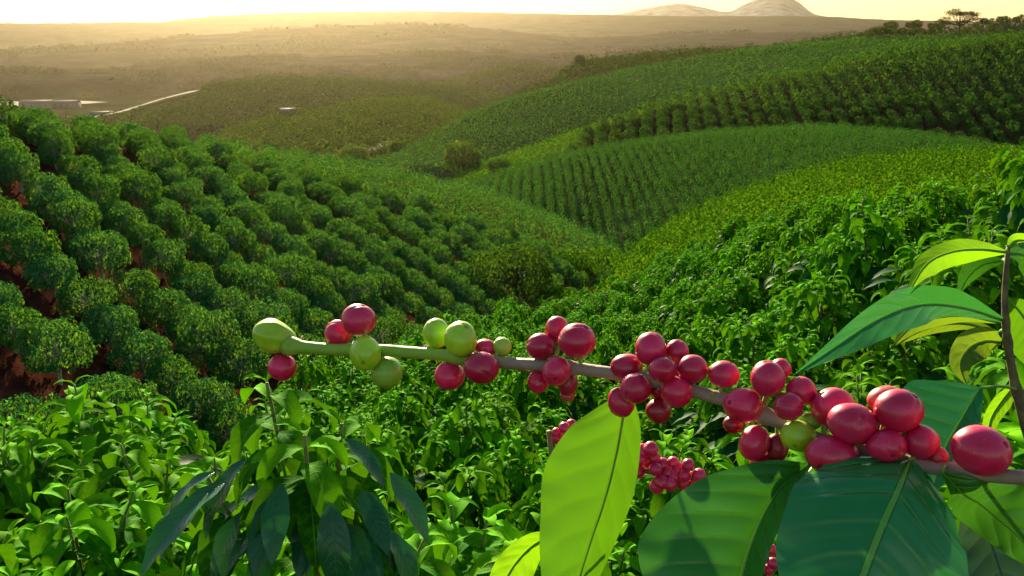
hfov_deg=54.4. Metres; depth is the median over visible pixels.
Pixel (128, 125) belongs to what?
orchard tree
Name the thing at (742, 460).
coffee bush
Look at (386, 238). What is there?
orchard tree
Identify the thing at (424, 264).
orchard tree
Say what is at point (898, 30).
crest shrub
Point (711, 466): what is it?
coffee bush
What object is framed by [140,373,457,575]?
coffee bush
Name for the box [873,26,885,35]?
crest shrub
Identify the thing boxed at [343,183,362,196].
orchard tree
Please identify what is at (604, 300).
coffee bush
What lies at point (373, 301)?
orchard tree
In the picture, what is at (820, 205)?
coffee bush
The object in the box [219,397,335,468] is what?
coffee bush
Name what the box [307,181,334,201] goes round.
orchard tree
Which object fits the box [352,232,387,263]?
orchard tree
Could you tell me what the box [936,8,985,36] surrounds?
umbrella tree
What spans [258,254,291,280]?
orchard tree
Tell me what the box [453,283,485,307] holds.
orchard tree
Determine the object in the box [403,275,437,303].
orchard tree
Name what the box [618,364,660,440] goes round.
coffee bush
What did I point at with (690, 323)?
coffee bush
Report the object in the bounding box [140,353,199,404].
orchard tree
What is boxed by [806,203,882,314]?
coffee bush
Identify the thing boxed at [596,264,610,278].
orchard tree
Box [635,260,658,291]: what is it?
coffee bush
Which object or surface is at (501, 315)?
coffee bush
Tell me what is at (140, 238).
orchard tree
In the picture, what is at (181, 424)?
coffee bush
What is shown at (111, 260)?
orchard tree
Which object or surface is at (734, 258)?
coffee bush
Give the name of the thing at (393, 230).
orchard tree
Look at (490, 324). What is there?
coffee bush
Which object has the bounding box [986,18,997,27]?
skyline tree
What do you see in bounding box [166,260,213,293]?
orchard tree
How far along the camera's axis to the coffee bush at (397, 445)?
5.78 m
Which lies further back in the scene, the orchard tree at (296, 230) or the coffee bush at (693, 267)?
the orchard tree at (296, 230)
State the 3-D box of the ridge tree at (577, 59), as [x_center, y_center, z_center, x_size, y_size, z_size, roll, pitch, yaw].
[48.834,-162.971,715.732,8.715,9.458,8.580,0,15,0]
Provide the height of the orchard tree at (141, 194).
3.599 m
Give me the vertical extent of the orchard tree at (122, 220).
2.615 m
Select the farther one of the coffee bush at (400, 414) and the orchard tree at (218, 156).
the orchard tree at (218, 156)
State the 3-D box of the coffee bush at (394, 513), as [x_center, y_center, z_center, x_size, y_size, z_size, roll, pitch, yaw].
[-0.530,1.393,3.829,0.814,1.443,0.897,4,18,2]
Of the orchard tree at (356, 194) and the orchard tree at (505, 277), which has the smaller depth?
the orchard tree at (505, 277)
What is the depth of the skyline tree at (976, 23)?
792.17 m
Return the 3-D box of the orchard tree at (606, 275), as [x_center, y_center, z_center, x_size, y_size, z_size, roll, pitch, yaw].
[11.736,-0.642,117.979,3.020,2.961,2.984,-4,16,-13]
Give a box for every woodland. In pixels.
[0,20,903,64]
[0,48,607,98]
[58,72,504,142]
[194,93,470,162]
[427,61,568,96]
[480,43,762,110]
[745,22,1023,46]
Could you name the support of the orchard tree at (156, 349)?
on the ground
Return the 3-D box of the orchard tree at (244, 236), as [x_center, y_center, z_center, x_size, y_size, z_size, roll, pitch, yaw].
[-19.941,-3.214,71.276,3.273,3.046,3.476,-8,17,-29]
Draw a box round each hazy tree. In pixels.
[336,143,370,163]
[387,138,407,151]
[443,138,481,171]
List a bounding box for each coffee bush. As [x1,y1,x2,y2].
[0,412,40,434]
[0,416,36,450]
[0,416,85,564]
[0,430,123,549]
[0,477,174,575]
[0,518,31,575]
[0,543,55,575]
[20,389,125,501]
[29,375,222,515]
[42,560,74,575]
[82,434,247,565]
[83,489,196,575]
[112,394,225,471]
[113,389,218,470]
[114,414,219,483]
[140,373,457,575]
[156,533,294,575]
[171,447,290,557]
[195,430,215,456]
[218,432,282,484]
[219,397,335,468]
[225,406,271,455]
[238,527,323,575]
[265,384,314,429]
[268,354,336,406]
[280,455,359,521]
[300,383,372,435]
[311,341,351,394]
[313,358,377,409]
[315,410,376,467]
[338,382,375,414]
[341,489,434,547]
[343,420,438,522]
[347,356,408,399]
[349,406,389,434]
[352,382,443,485]
[364,359,446,446]
[374,491,538,575]
[386,339,423,363]
[394,343,419,387]
[398,324,431,366]
[399,360,448,446]
[410,396,521,521]
[420,455,517,530]
[421,309,455,376]
[427,511,473,562]
[432,361,486,400]
[432,365,508,426]
[438,388,549,463]
[440,326,488,365]
[449,307,490,334]
[451,384,521,438]
[464,512,634,575]
[465,318,484,338]
[477,314,496,331]
[480,423,548,513]
[484,316,528,352]
[487,304,529,339]
[487,322,513,355]
[489,349,532,400]
[490,350,572,427]
[491,298,525,320]
[492,292,527,334]
[492,330,525,356]
[500,340,529,372]
[505,463,545,568]
[519,302,535,319]
[520,401,570,459]
[524,316,534,329]
[524,325,543,342]
[526,305,554,336]
[527,444,556,508]
[538,296,560,315]
[538,541,618,569]
[548,299,570,318]
[556,297,575,314]
[557,384,592,420]
[558,349,604,383]
[562,296,577,308]
[566,309,588,321]
[566,310,589,325]
[566,375,612,415]
[571,295,582,302]
[572,291,599,311]
[575,287,591,298]
[576,302,601,324]
[576,356,608,408]
[581,292,605,317]
[582,312,607,354]
[583,334,627,407]
[589,290,610,323]
[593,308,624,355]
[596,313,643,385]
[597,307,643,362]
[598,381,658,440]
[600,289,616,299]
[604,292,627,319]
[605,292,624,320]
[607,517,641,575]
[610,279,628,307]
[616,428,702,556]
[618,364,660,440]
[620,280,634,298]
[621,309,659,338]
[622,288,651,318]
[623,269,639,290]
[626,326,667,356]
[628,315,668,350]
[630,270,671,302]
[630,482,648,556]
[633,266,654,293]
[634,278,664,316]
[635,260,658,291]
[636,423,732,525]
[638,396,693,446]
[641,430,815,575]
[647,286,670,320]
[649,284,682,340]
[651,247,677,264]
[651,254,675,275]
[652,262,673,279]
[657,277,700,339]
[660,265,680,288]
[662,298,700,356]
[665,323,718,428]
[669,275,721,335]
[670,249,700,289]
[670,360,752,464]
[677,242,709,262]
[678,234,705,262]
[679,293,714,336]
[680,248,707,269]
[681,248,713,287]
[681,312,741,409]
[687,263,764,331]
[696,235,716,254]
[697,247,737,287]
[697,276,732,308]
[697,313,815,436]
[701,372,809,469]
[704,239,752,289]
[714,212,751,252]
[720,308,756,338]
[721,225,751,256]
[723,234,747,276]
[724,294,832,379]
[728,267,766,310]
[736,238,787,300]
[737,236,748,268]
[740,212,794,284]
[741,214,780,268]
[742,281,837,367]
[748,207,779,233]
[762,244,814,313]
[764,328,837,413]
[766,219,825,311]
[775,268,874,378]
[776,200,814,234]
[786,236,860,316]
[786,364,905,457]
[787,420,831,457]
[792,194,845,244]
[796,192,845,249]
[798,197,919,352]
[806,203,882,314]
[813,312,946,404]
[826,187,884,238]
[836,188,867,213]
[862,223,961,386]
[863,200,938,289]
[877,182,917,216]
[889,215,1023,380]
[898,177,976,241]
[902,178,976,240]
[932,349,1023,488]
[938,405,1020,491]
[939,467,1019,530]
[943,400,1023,503]
[947,337,1017,384]
[956,143,1023,276]
[970,151,1023,279]
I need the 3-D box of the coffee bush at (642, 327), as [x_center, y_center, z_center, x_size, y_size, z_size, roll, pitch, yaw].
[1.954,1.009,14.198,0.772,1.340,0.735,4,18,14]
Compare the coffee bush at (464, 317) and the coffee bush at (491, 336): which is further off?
the coffee bush at (464, 317)
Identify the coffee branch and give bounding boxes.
[252,304,1023,575]
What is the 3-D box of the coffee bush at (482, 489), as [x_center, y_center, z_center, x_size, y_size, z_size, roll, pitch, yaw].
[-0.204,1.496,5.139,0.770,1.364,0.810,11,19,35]
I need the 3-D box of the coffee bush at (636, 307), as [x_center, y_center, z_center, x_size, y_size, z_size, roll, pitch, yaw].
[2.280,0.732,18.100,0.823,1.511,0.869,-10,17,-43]
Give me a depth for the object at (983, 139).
237.15 m
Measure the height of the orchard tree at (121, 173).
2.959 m
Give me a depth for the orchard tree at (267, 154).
113.08 m
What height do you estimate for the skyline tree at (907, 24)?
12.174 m
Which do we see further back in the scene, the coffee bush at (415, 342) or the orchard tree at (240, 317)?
the orchard tree at (240, 317)
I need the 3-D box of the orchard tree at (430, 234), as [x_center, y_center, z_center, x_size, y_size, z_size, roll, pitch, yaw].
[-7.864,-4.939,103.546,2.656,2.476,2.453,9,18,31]
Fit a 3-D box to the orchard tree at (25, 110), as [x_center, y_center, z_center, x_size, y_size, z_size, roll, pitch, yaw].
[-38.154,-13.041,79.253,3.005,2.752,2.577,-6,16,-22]
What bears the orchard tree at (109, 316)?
on the ground
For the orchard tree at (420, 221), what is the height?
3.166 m
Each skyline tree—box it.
[886,21,898,29]
[905,22,911,29]
[909,19,923,27]
[934,19,946,27]
[971,22,981,27]
[980,17,988,32]
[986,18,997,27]
[999,15,1012,29]
[1014,14,1023,28]
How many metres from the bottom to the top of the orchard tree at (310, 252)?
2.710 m
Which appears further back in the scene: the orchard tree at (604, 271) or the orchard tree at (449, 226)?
the orchard tree at (604, 271)
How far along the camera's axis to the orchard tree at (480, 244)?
104.66 m
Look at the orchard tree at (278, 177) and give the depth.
103.48 m
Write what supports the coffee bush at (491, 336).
on the ground
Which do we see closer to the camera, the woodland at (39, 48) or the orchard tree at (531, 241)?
the orchard tree at (531, 241)
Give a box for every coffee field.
[346,32,1014,179]
[445,108,641,183]
[450,120,1021,253]
[571,142,1023,297]
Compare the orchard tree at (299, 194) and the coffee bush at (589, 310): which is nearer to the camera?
the coffee bush at (589, 310)
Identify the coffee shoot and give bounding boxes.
[793,233,1023,489]
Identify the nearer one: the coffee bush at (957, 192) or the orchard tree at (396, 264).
the coffee bush at (957, 192)
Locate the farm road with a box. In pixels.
[94,90,197,116]
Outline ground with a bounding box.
[0,0,1023,526]
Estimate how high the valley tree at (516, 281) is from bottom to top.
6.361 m
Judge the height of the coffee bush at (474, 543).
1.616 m
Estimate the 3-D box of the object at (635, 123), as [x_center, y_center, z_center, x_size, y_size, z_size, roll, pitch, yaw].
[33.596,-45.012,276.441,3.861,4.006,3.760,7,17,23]
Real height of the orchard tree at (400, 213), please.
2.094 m
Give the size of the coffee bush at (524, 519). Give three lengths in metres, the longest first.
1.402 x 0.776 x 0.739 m
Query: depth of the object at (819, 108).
268.10 m
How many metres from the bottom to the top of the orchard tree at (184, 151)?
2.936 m
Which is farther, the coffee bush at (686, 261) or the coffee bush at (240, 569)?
the coffee bush at (686, 261)
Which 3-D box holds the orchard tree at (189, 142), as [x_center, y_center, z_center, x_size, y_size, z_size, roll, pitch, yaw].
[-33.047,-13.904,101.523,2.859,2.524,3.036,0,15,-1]
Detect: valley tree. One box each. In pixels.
[462,239,554,302]
[531,285,574,302]
[551,245,614,276]
[587,244,623,267]
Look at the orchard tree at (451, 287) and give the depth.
83.72 m
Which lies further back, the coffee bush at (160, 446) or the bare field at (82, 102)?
the bare field at (82, 102)
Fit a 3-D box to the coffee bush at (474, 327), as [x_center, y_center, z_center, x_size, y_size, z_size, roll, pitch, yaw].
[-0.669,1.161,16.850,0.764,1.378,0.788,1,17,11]
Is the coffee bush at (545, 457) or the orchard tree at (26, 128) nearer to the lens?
the coffee bush at (545, 457)
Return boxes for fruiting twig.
[546,419,575,455]
[637,441,706,493]
[763,544,776,574]
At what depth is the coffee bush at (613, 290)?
23.43 m
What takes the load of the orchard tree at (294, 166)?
on the ground
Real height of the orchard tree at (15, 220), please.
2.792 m
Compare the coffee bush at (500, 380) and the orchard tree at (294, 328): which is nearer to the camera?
the coffee bush at (500, 380)
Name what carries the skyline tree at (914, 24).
on the ground
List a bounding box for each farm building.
[18,100,52,107]
[51,100,80,107]
[89,111,112,115]
[279,108,296,113]
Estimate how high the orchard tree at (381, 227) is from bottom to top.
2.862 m
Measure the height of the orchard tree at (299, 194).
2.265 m
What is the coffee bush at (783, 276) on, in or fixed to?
on the ground
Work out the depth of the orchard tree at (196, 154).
92.46 m
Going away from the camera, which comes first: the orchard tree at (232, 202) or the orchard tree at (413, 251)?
the orchard tree at (232, 202)
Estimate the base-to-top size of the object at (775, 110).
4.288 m
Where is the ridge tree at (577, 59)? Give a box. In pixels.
[574,55,585,63]
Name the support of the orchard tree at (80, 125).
on the ground
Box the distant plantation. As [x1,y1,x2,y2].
[596,29,1023,128]
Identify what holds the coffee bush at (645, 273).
on the ground
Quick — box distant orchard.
[162,125,629,279]
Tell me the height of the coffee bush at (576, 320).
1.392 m
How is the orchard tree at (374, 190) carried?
on the ground
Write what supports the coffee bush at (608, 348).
on the ground
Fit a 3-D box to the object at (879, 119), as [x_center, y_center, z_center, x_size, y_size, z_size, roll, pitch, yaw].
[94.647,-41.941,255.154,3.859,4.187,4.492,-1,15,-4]
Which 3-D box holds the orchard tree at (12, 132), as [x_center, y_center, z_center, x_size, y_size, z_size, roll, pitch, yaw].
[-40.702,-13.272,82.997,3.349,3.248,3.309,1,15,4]
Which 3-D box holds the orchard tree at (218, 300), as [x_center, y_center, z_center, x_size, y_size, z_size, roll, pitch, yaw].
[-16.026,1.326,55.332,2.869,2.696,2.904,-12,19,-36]
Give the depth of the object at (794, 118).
264.67 m
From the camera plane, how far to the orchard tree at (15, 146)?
60.51 m
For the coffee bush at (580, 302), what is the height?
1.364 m
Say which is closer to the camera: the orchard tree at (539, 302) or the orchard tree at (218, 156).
the orchard tree at (539, 302)
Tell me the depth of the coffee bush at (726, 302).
10.42 m
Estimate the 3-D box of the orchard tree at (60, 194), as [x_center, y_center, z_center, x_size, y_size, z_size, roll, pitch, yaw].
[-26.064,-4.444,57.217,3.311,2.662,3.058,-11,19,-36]
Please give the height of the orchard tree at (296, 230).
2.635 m
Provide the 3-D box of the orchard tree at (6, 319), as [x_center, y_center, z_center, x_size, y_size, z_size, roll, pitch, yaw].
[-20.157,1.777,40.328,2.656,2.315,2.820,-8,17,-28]
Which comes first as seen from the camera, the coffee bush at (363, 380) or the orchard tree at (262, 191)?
the coffee bush at (363, 380)
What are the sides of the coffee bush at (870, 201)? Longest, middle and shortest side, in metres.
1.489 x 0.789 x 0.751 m
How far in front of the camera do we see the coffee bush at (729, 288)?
12.71 m
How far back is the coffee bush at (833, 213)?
11.48 m
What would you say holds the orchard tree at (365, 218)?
on the ground
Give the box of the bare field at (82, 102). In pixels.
[0,101,99,105]
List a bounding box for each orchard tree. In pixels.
[0,124,9,140]
[0,136,26,160]
[0,138,29,181]
[0,149,39,191]
[0,195,22,227]
[0,208,43,253]
[0,225,61,268]
[0,281,24,313]
[0,302,48,353]
[0,391,66,429]
[1,110,18,135]
[6,108,36,130]
[11,112,46,136]
[11,315,100,385]
[13,106,51,126]
[17,106,57,127]
[20,171,71,208]
[21,251,79,297]
[22,117,60,143]
[25,118,72,146]
[27,187,88,220]
[35,127,76,164]
[37,141,74,169]
[45,196,102,236]
[54,273,117,316]
[55,154,102,183]
[62,228,107,260]
[64,166,99,192]
[65,373,135,416]
[68,230,132,280]
[71,114,103,134]
[72,121,107,139]
[74,121,121,152]
[75,119,101,133]
[75,172,120,207]
[79,371,164,433]
[80,130,118,158]
[81,302,139,347]
[85,142,122,167]
[93,199,135,229]
[95,154,135,174]
[99,205,147,237]
[99,268,159,306]
[102,160,139,182]
[104,328,173,379]
[112,167,149,201]
[113,121,141,140]
[115,169,163,209]
[116,221,164,260]
[120,130,153,151]
[124,129,157,145]
[129,127,158,142]
[131,286,195,331]
[132,137,164,157]
[136,145,177,176]
[138,142,167,164]
[138,237,186,278]
[139,197,182,225]
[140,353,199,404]
[142,202,186,236]
[144,154,169,171]
[153,159,188,179]
[155,166,185,187]
[159,131,181,144]
[160,124,187,136]
[160,302,212,349]
[162,179,202,211]
[164,132,186,148]
[165,214,210,252]
[166,176,203,205]
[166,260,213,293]
[166,375,241,426]
[167,136,192,148]
[168,272,223,307]
[172,139,200,149]
[173,306,241,372]
[174,145,203,165]
[180,151,214,178]
[185,158,212,182]
[185,231,229,266]
[187,193,227,227]
[187,204,222,233]
[188,165,226,187]
[194,397,260,458]
[196,285,249,326]
[198,336,271,389]
[202,250,243,275]
[205,137,227,152]
[205,139,235,158]
[205,173,238,194]
[208,214,244,244]
[209,180,240,199]
[211,260,252,291]
[212,221,257,258]
[215,154,237,165]
[215,187,248,210]
[216,154,239,169]
[223,197,258,218]
[224,261,278,309]
[225,160,244,171]
[226,201,266,224]
[227,163,252,177]
[228,295,290,339]
[229,168,252,180]
[233,171,263,194]
[236,170,269,195]
[239,242,274,270]
[240,209,269,236]
[241,310,302,356]
[248,152,276,170]
[248,221,287,248]
[250,189,276,205]
[251,155,275,169]
[252,192,288,207]
[255,287,309,322]
[256,159,283,182]
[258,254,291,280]
[258,386,297,418]
[263,167,286,187]
[263,192,301,223]
[264,251,313,288]
[269,171,300,191]
[270,207,304,233]
[270,233,305,255]
[275,179,304,198]
[277,177,302,195]
[283,242,316,270]
[285,162,304,172]
[285,219,313,240]
[286,192,308,206]
[286,274,334,309]
[290,306,334,338]
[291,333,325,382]
[293,198,318,213]
[294,164,321,182]
[294,260,329,279]
[299,172,323,189]
[300,203,328,219]
[301,228,331,253]
[301,230,340,260]
[301,324,352,342]
[304,207,332,228]
[304,290,345,323]
[305,182,322,193]
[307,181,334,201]
[312,238,354,266]
[315,183,345,204]
[317,265,353,291]
[318,216,342,231]
[321,193,346,206]
[323,217,358,239]
[323,335,373,361]
[328,175,345,189]
[328,196,353,218]
[331,249,370,276]
[332,224,367,250]
[334,173,361,192]
[334,198,367,220]
[335,271,381,306]
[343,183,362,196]
[346,190,365,197]
[347,207,377,224]
[349,192,366,199]
[350,213,378,231]
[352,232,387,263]
[353,264,388,288]
[353,293,389,318]
[354,314,404,344]
[356,244,393,266]
[359,194,382,209]
[360,221,387,244]
[362,272,403,303]
[364,204,388,216]
[367,182,387,197]
[367,255,405,276]
[370,208,392,223]
[373,306,406,331]
[376,187,403,206]
[376,189,398,203]
[378,233,401,250]
[380,240,409,257]
[382,214,405,229]
[387,200,406,217]
[389,219,417,238]
[389,292,425,319]
[393,267,425,291]
[394,246,423,268]
[396,225,424,243]
[397,208,411,221]
[400,320,423,341]
[401,205,423,221]
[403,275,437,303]
[404,210,432,234]
[406,235,431,251]
[406,253,436,274]
[407,189,432,209]
[413,306,446,328]
[414,201,433,213]
[416,237,446,258]
[418,287,454,313]
[422,222,445,236]
[424,244,453,266]
[424,263,455,286]
[426,209,444,218]
[426,228,448,241]
[431,212,452,225]
[432,230,461,249]
[435,214,461,229]
[437,272,469,298]
[441,301,474,324]
[445,221,469,235]
[446,243,470,262]
[446,261,467,272]
[449,223,475,245]
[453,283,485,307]
[454,214,472,224]
[456,262,485,282]
[458,249,483,266]
[459,212,485,231]
[460,232,487,249]
[462,272,490,297]
[469,253,495,269]
[472,223,493,236]
[472,240,494,252]
[475,229,495,243]
[475,298,499,322]
[477,263,500,277]
[480,282,508,305]
[482,226,512,247]
[482,245,503,262]
[488,218,514,233]
[494,250,522,267]
[494,269,524,291]
[498,238,520,248]
[498,295,525,306]
[502,230,521,241]
[508,281,536,300]
[515,235,535,244]
[521,240,542,250]
[524,297,548,314]
[526,239,553,257]
[529,274,560,297]
[533,260,555,273]
[538,238,552,245]
[544,255,556,268]
[547,272,563,286]
[548,257,573,278]
[551,247,572,259]
[562,286,579,298]
[564,269,589,292]
[569,263,592,276]
[582,255,603,269]
[584,273,601,291]
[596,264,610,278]
[600,270,615,284]
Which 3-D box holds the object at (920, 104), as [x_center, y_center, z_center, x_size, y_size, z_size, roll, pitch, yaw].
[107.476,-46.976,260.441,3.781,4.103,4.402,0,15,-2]
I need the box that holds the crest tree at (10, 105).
[0,95,25,135]
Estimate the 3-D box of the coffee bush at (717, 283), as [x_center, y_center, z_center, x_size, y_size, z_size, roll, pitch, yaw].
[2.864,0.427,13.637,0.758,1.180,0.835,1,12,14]
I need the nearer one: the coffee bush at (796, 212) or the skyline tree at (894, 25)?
the coffee bush at (796, 212)
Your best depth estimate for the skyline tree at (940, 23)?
813.91 m
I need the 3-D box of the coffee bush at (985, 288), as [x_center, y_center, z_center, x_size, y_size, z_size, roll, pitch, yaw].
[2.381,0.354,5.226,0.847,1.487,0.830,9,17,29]
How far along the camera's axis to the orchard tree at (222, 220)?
72.41 m
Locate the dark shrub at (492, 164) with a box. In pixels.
[485,158,510,171]
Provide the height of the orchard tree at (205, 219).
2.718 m
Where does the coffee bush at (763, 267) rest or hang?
on the ground
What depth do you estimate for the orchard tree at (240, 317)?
53.68 m
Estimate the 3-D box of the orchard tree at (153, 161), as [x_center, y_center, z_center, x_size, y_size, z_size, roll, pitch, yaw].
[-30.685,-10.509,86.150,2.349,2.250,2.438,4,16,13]
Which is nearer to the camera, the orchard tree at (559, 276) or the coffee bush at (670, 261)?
the coffee bush at (670, 261)
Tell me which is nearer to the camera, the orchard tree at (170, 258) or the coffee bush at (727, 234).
the coffee bush at (727, 234)
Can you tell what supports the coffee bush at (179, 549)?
on the ground
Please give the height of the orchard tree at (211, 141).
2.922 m
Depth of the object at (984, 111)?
253.14 m
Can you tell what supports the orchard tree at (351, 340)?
on the ground
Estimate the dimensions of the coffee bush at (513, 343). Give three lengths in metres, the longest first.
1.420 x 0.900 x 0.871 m
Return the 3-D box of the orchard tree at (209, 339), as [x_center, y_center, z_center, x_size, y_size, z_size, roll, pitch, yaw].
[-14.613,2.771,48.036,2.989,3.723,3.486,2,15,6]
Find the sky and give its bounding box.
[0,0,1023,23]
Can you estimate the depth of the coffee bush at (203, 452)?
6.25 m
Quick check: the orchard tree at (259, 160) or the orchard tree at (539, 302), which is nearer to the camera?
the orchard tree at (539, 302)
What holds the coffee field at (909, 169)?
on the ground
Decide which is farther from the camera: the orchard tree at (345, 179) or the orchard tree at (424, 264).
the orchard tree at (345, 179)
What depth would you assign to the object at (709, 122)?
265.31 m
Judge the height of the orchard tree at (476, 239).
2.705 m
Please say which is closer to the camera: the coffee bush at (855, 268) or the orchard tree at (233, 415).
the coffee bush at (855, 268)
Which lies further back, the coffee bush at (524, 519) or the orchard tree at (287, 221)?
the orchard tree at (287, 221)
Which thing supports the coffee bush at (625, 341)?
on the ground
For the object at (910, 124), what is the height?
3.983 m
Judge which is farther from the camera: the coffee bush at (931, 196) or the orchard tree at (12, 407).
the orchard tree at (12, 407)
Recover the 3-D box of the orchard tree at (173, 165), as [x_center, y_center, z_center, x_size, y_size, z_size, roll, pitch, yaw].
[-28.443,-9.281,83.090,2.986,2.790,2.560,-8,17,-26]
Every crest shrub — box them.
[663,101,687,114]
[868,27,881,35]
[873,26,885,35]
[883,27,896,36]
[896,27,907,34]
[908,28,918,34]
[920,29,929,34]
[928,24,943,35]
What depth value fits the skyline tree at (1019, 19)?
774.97 m

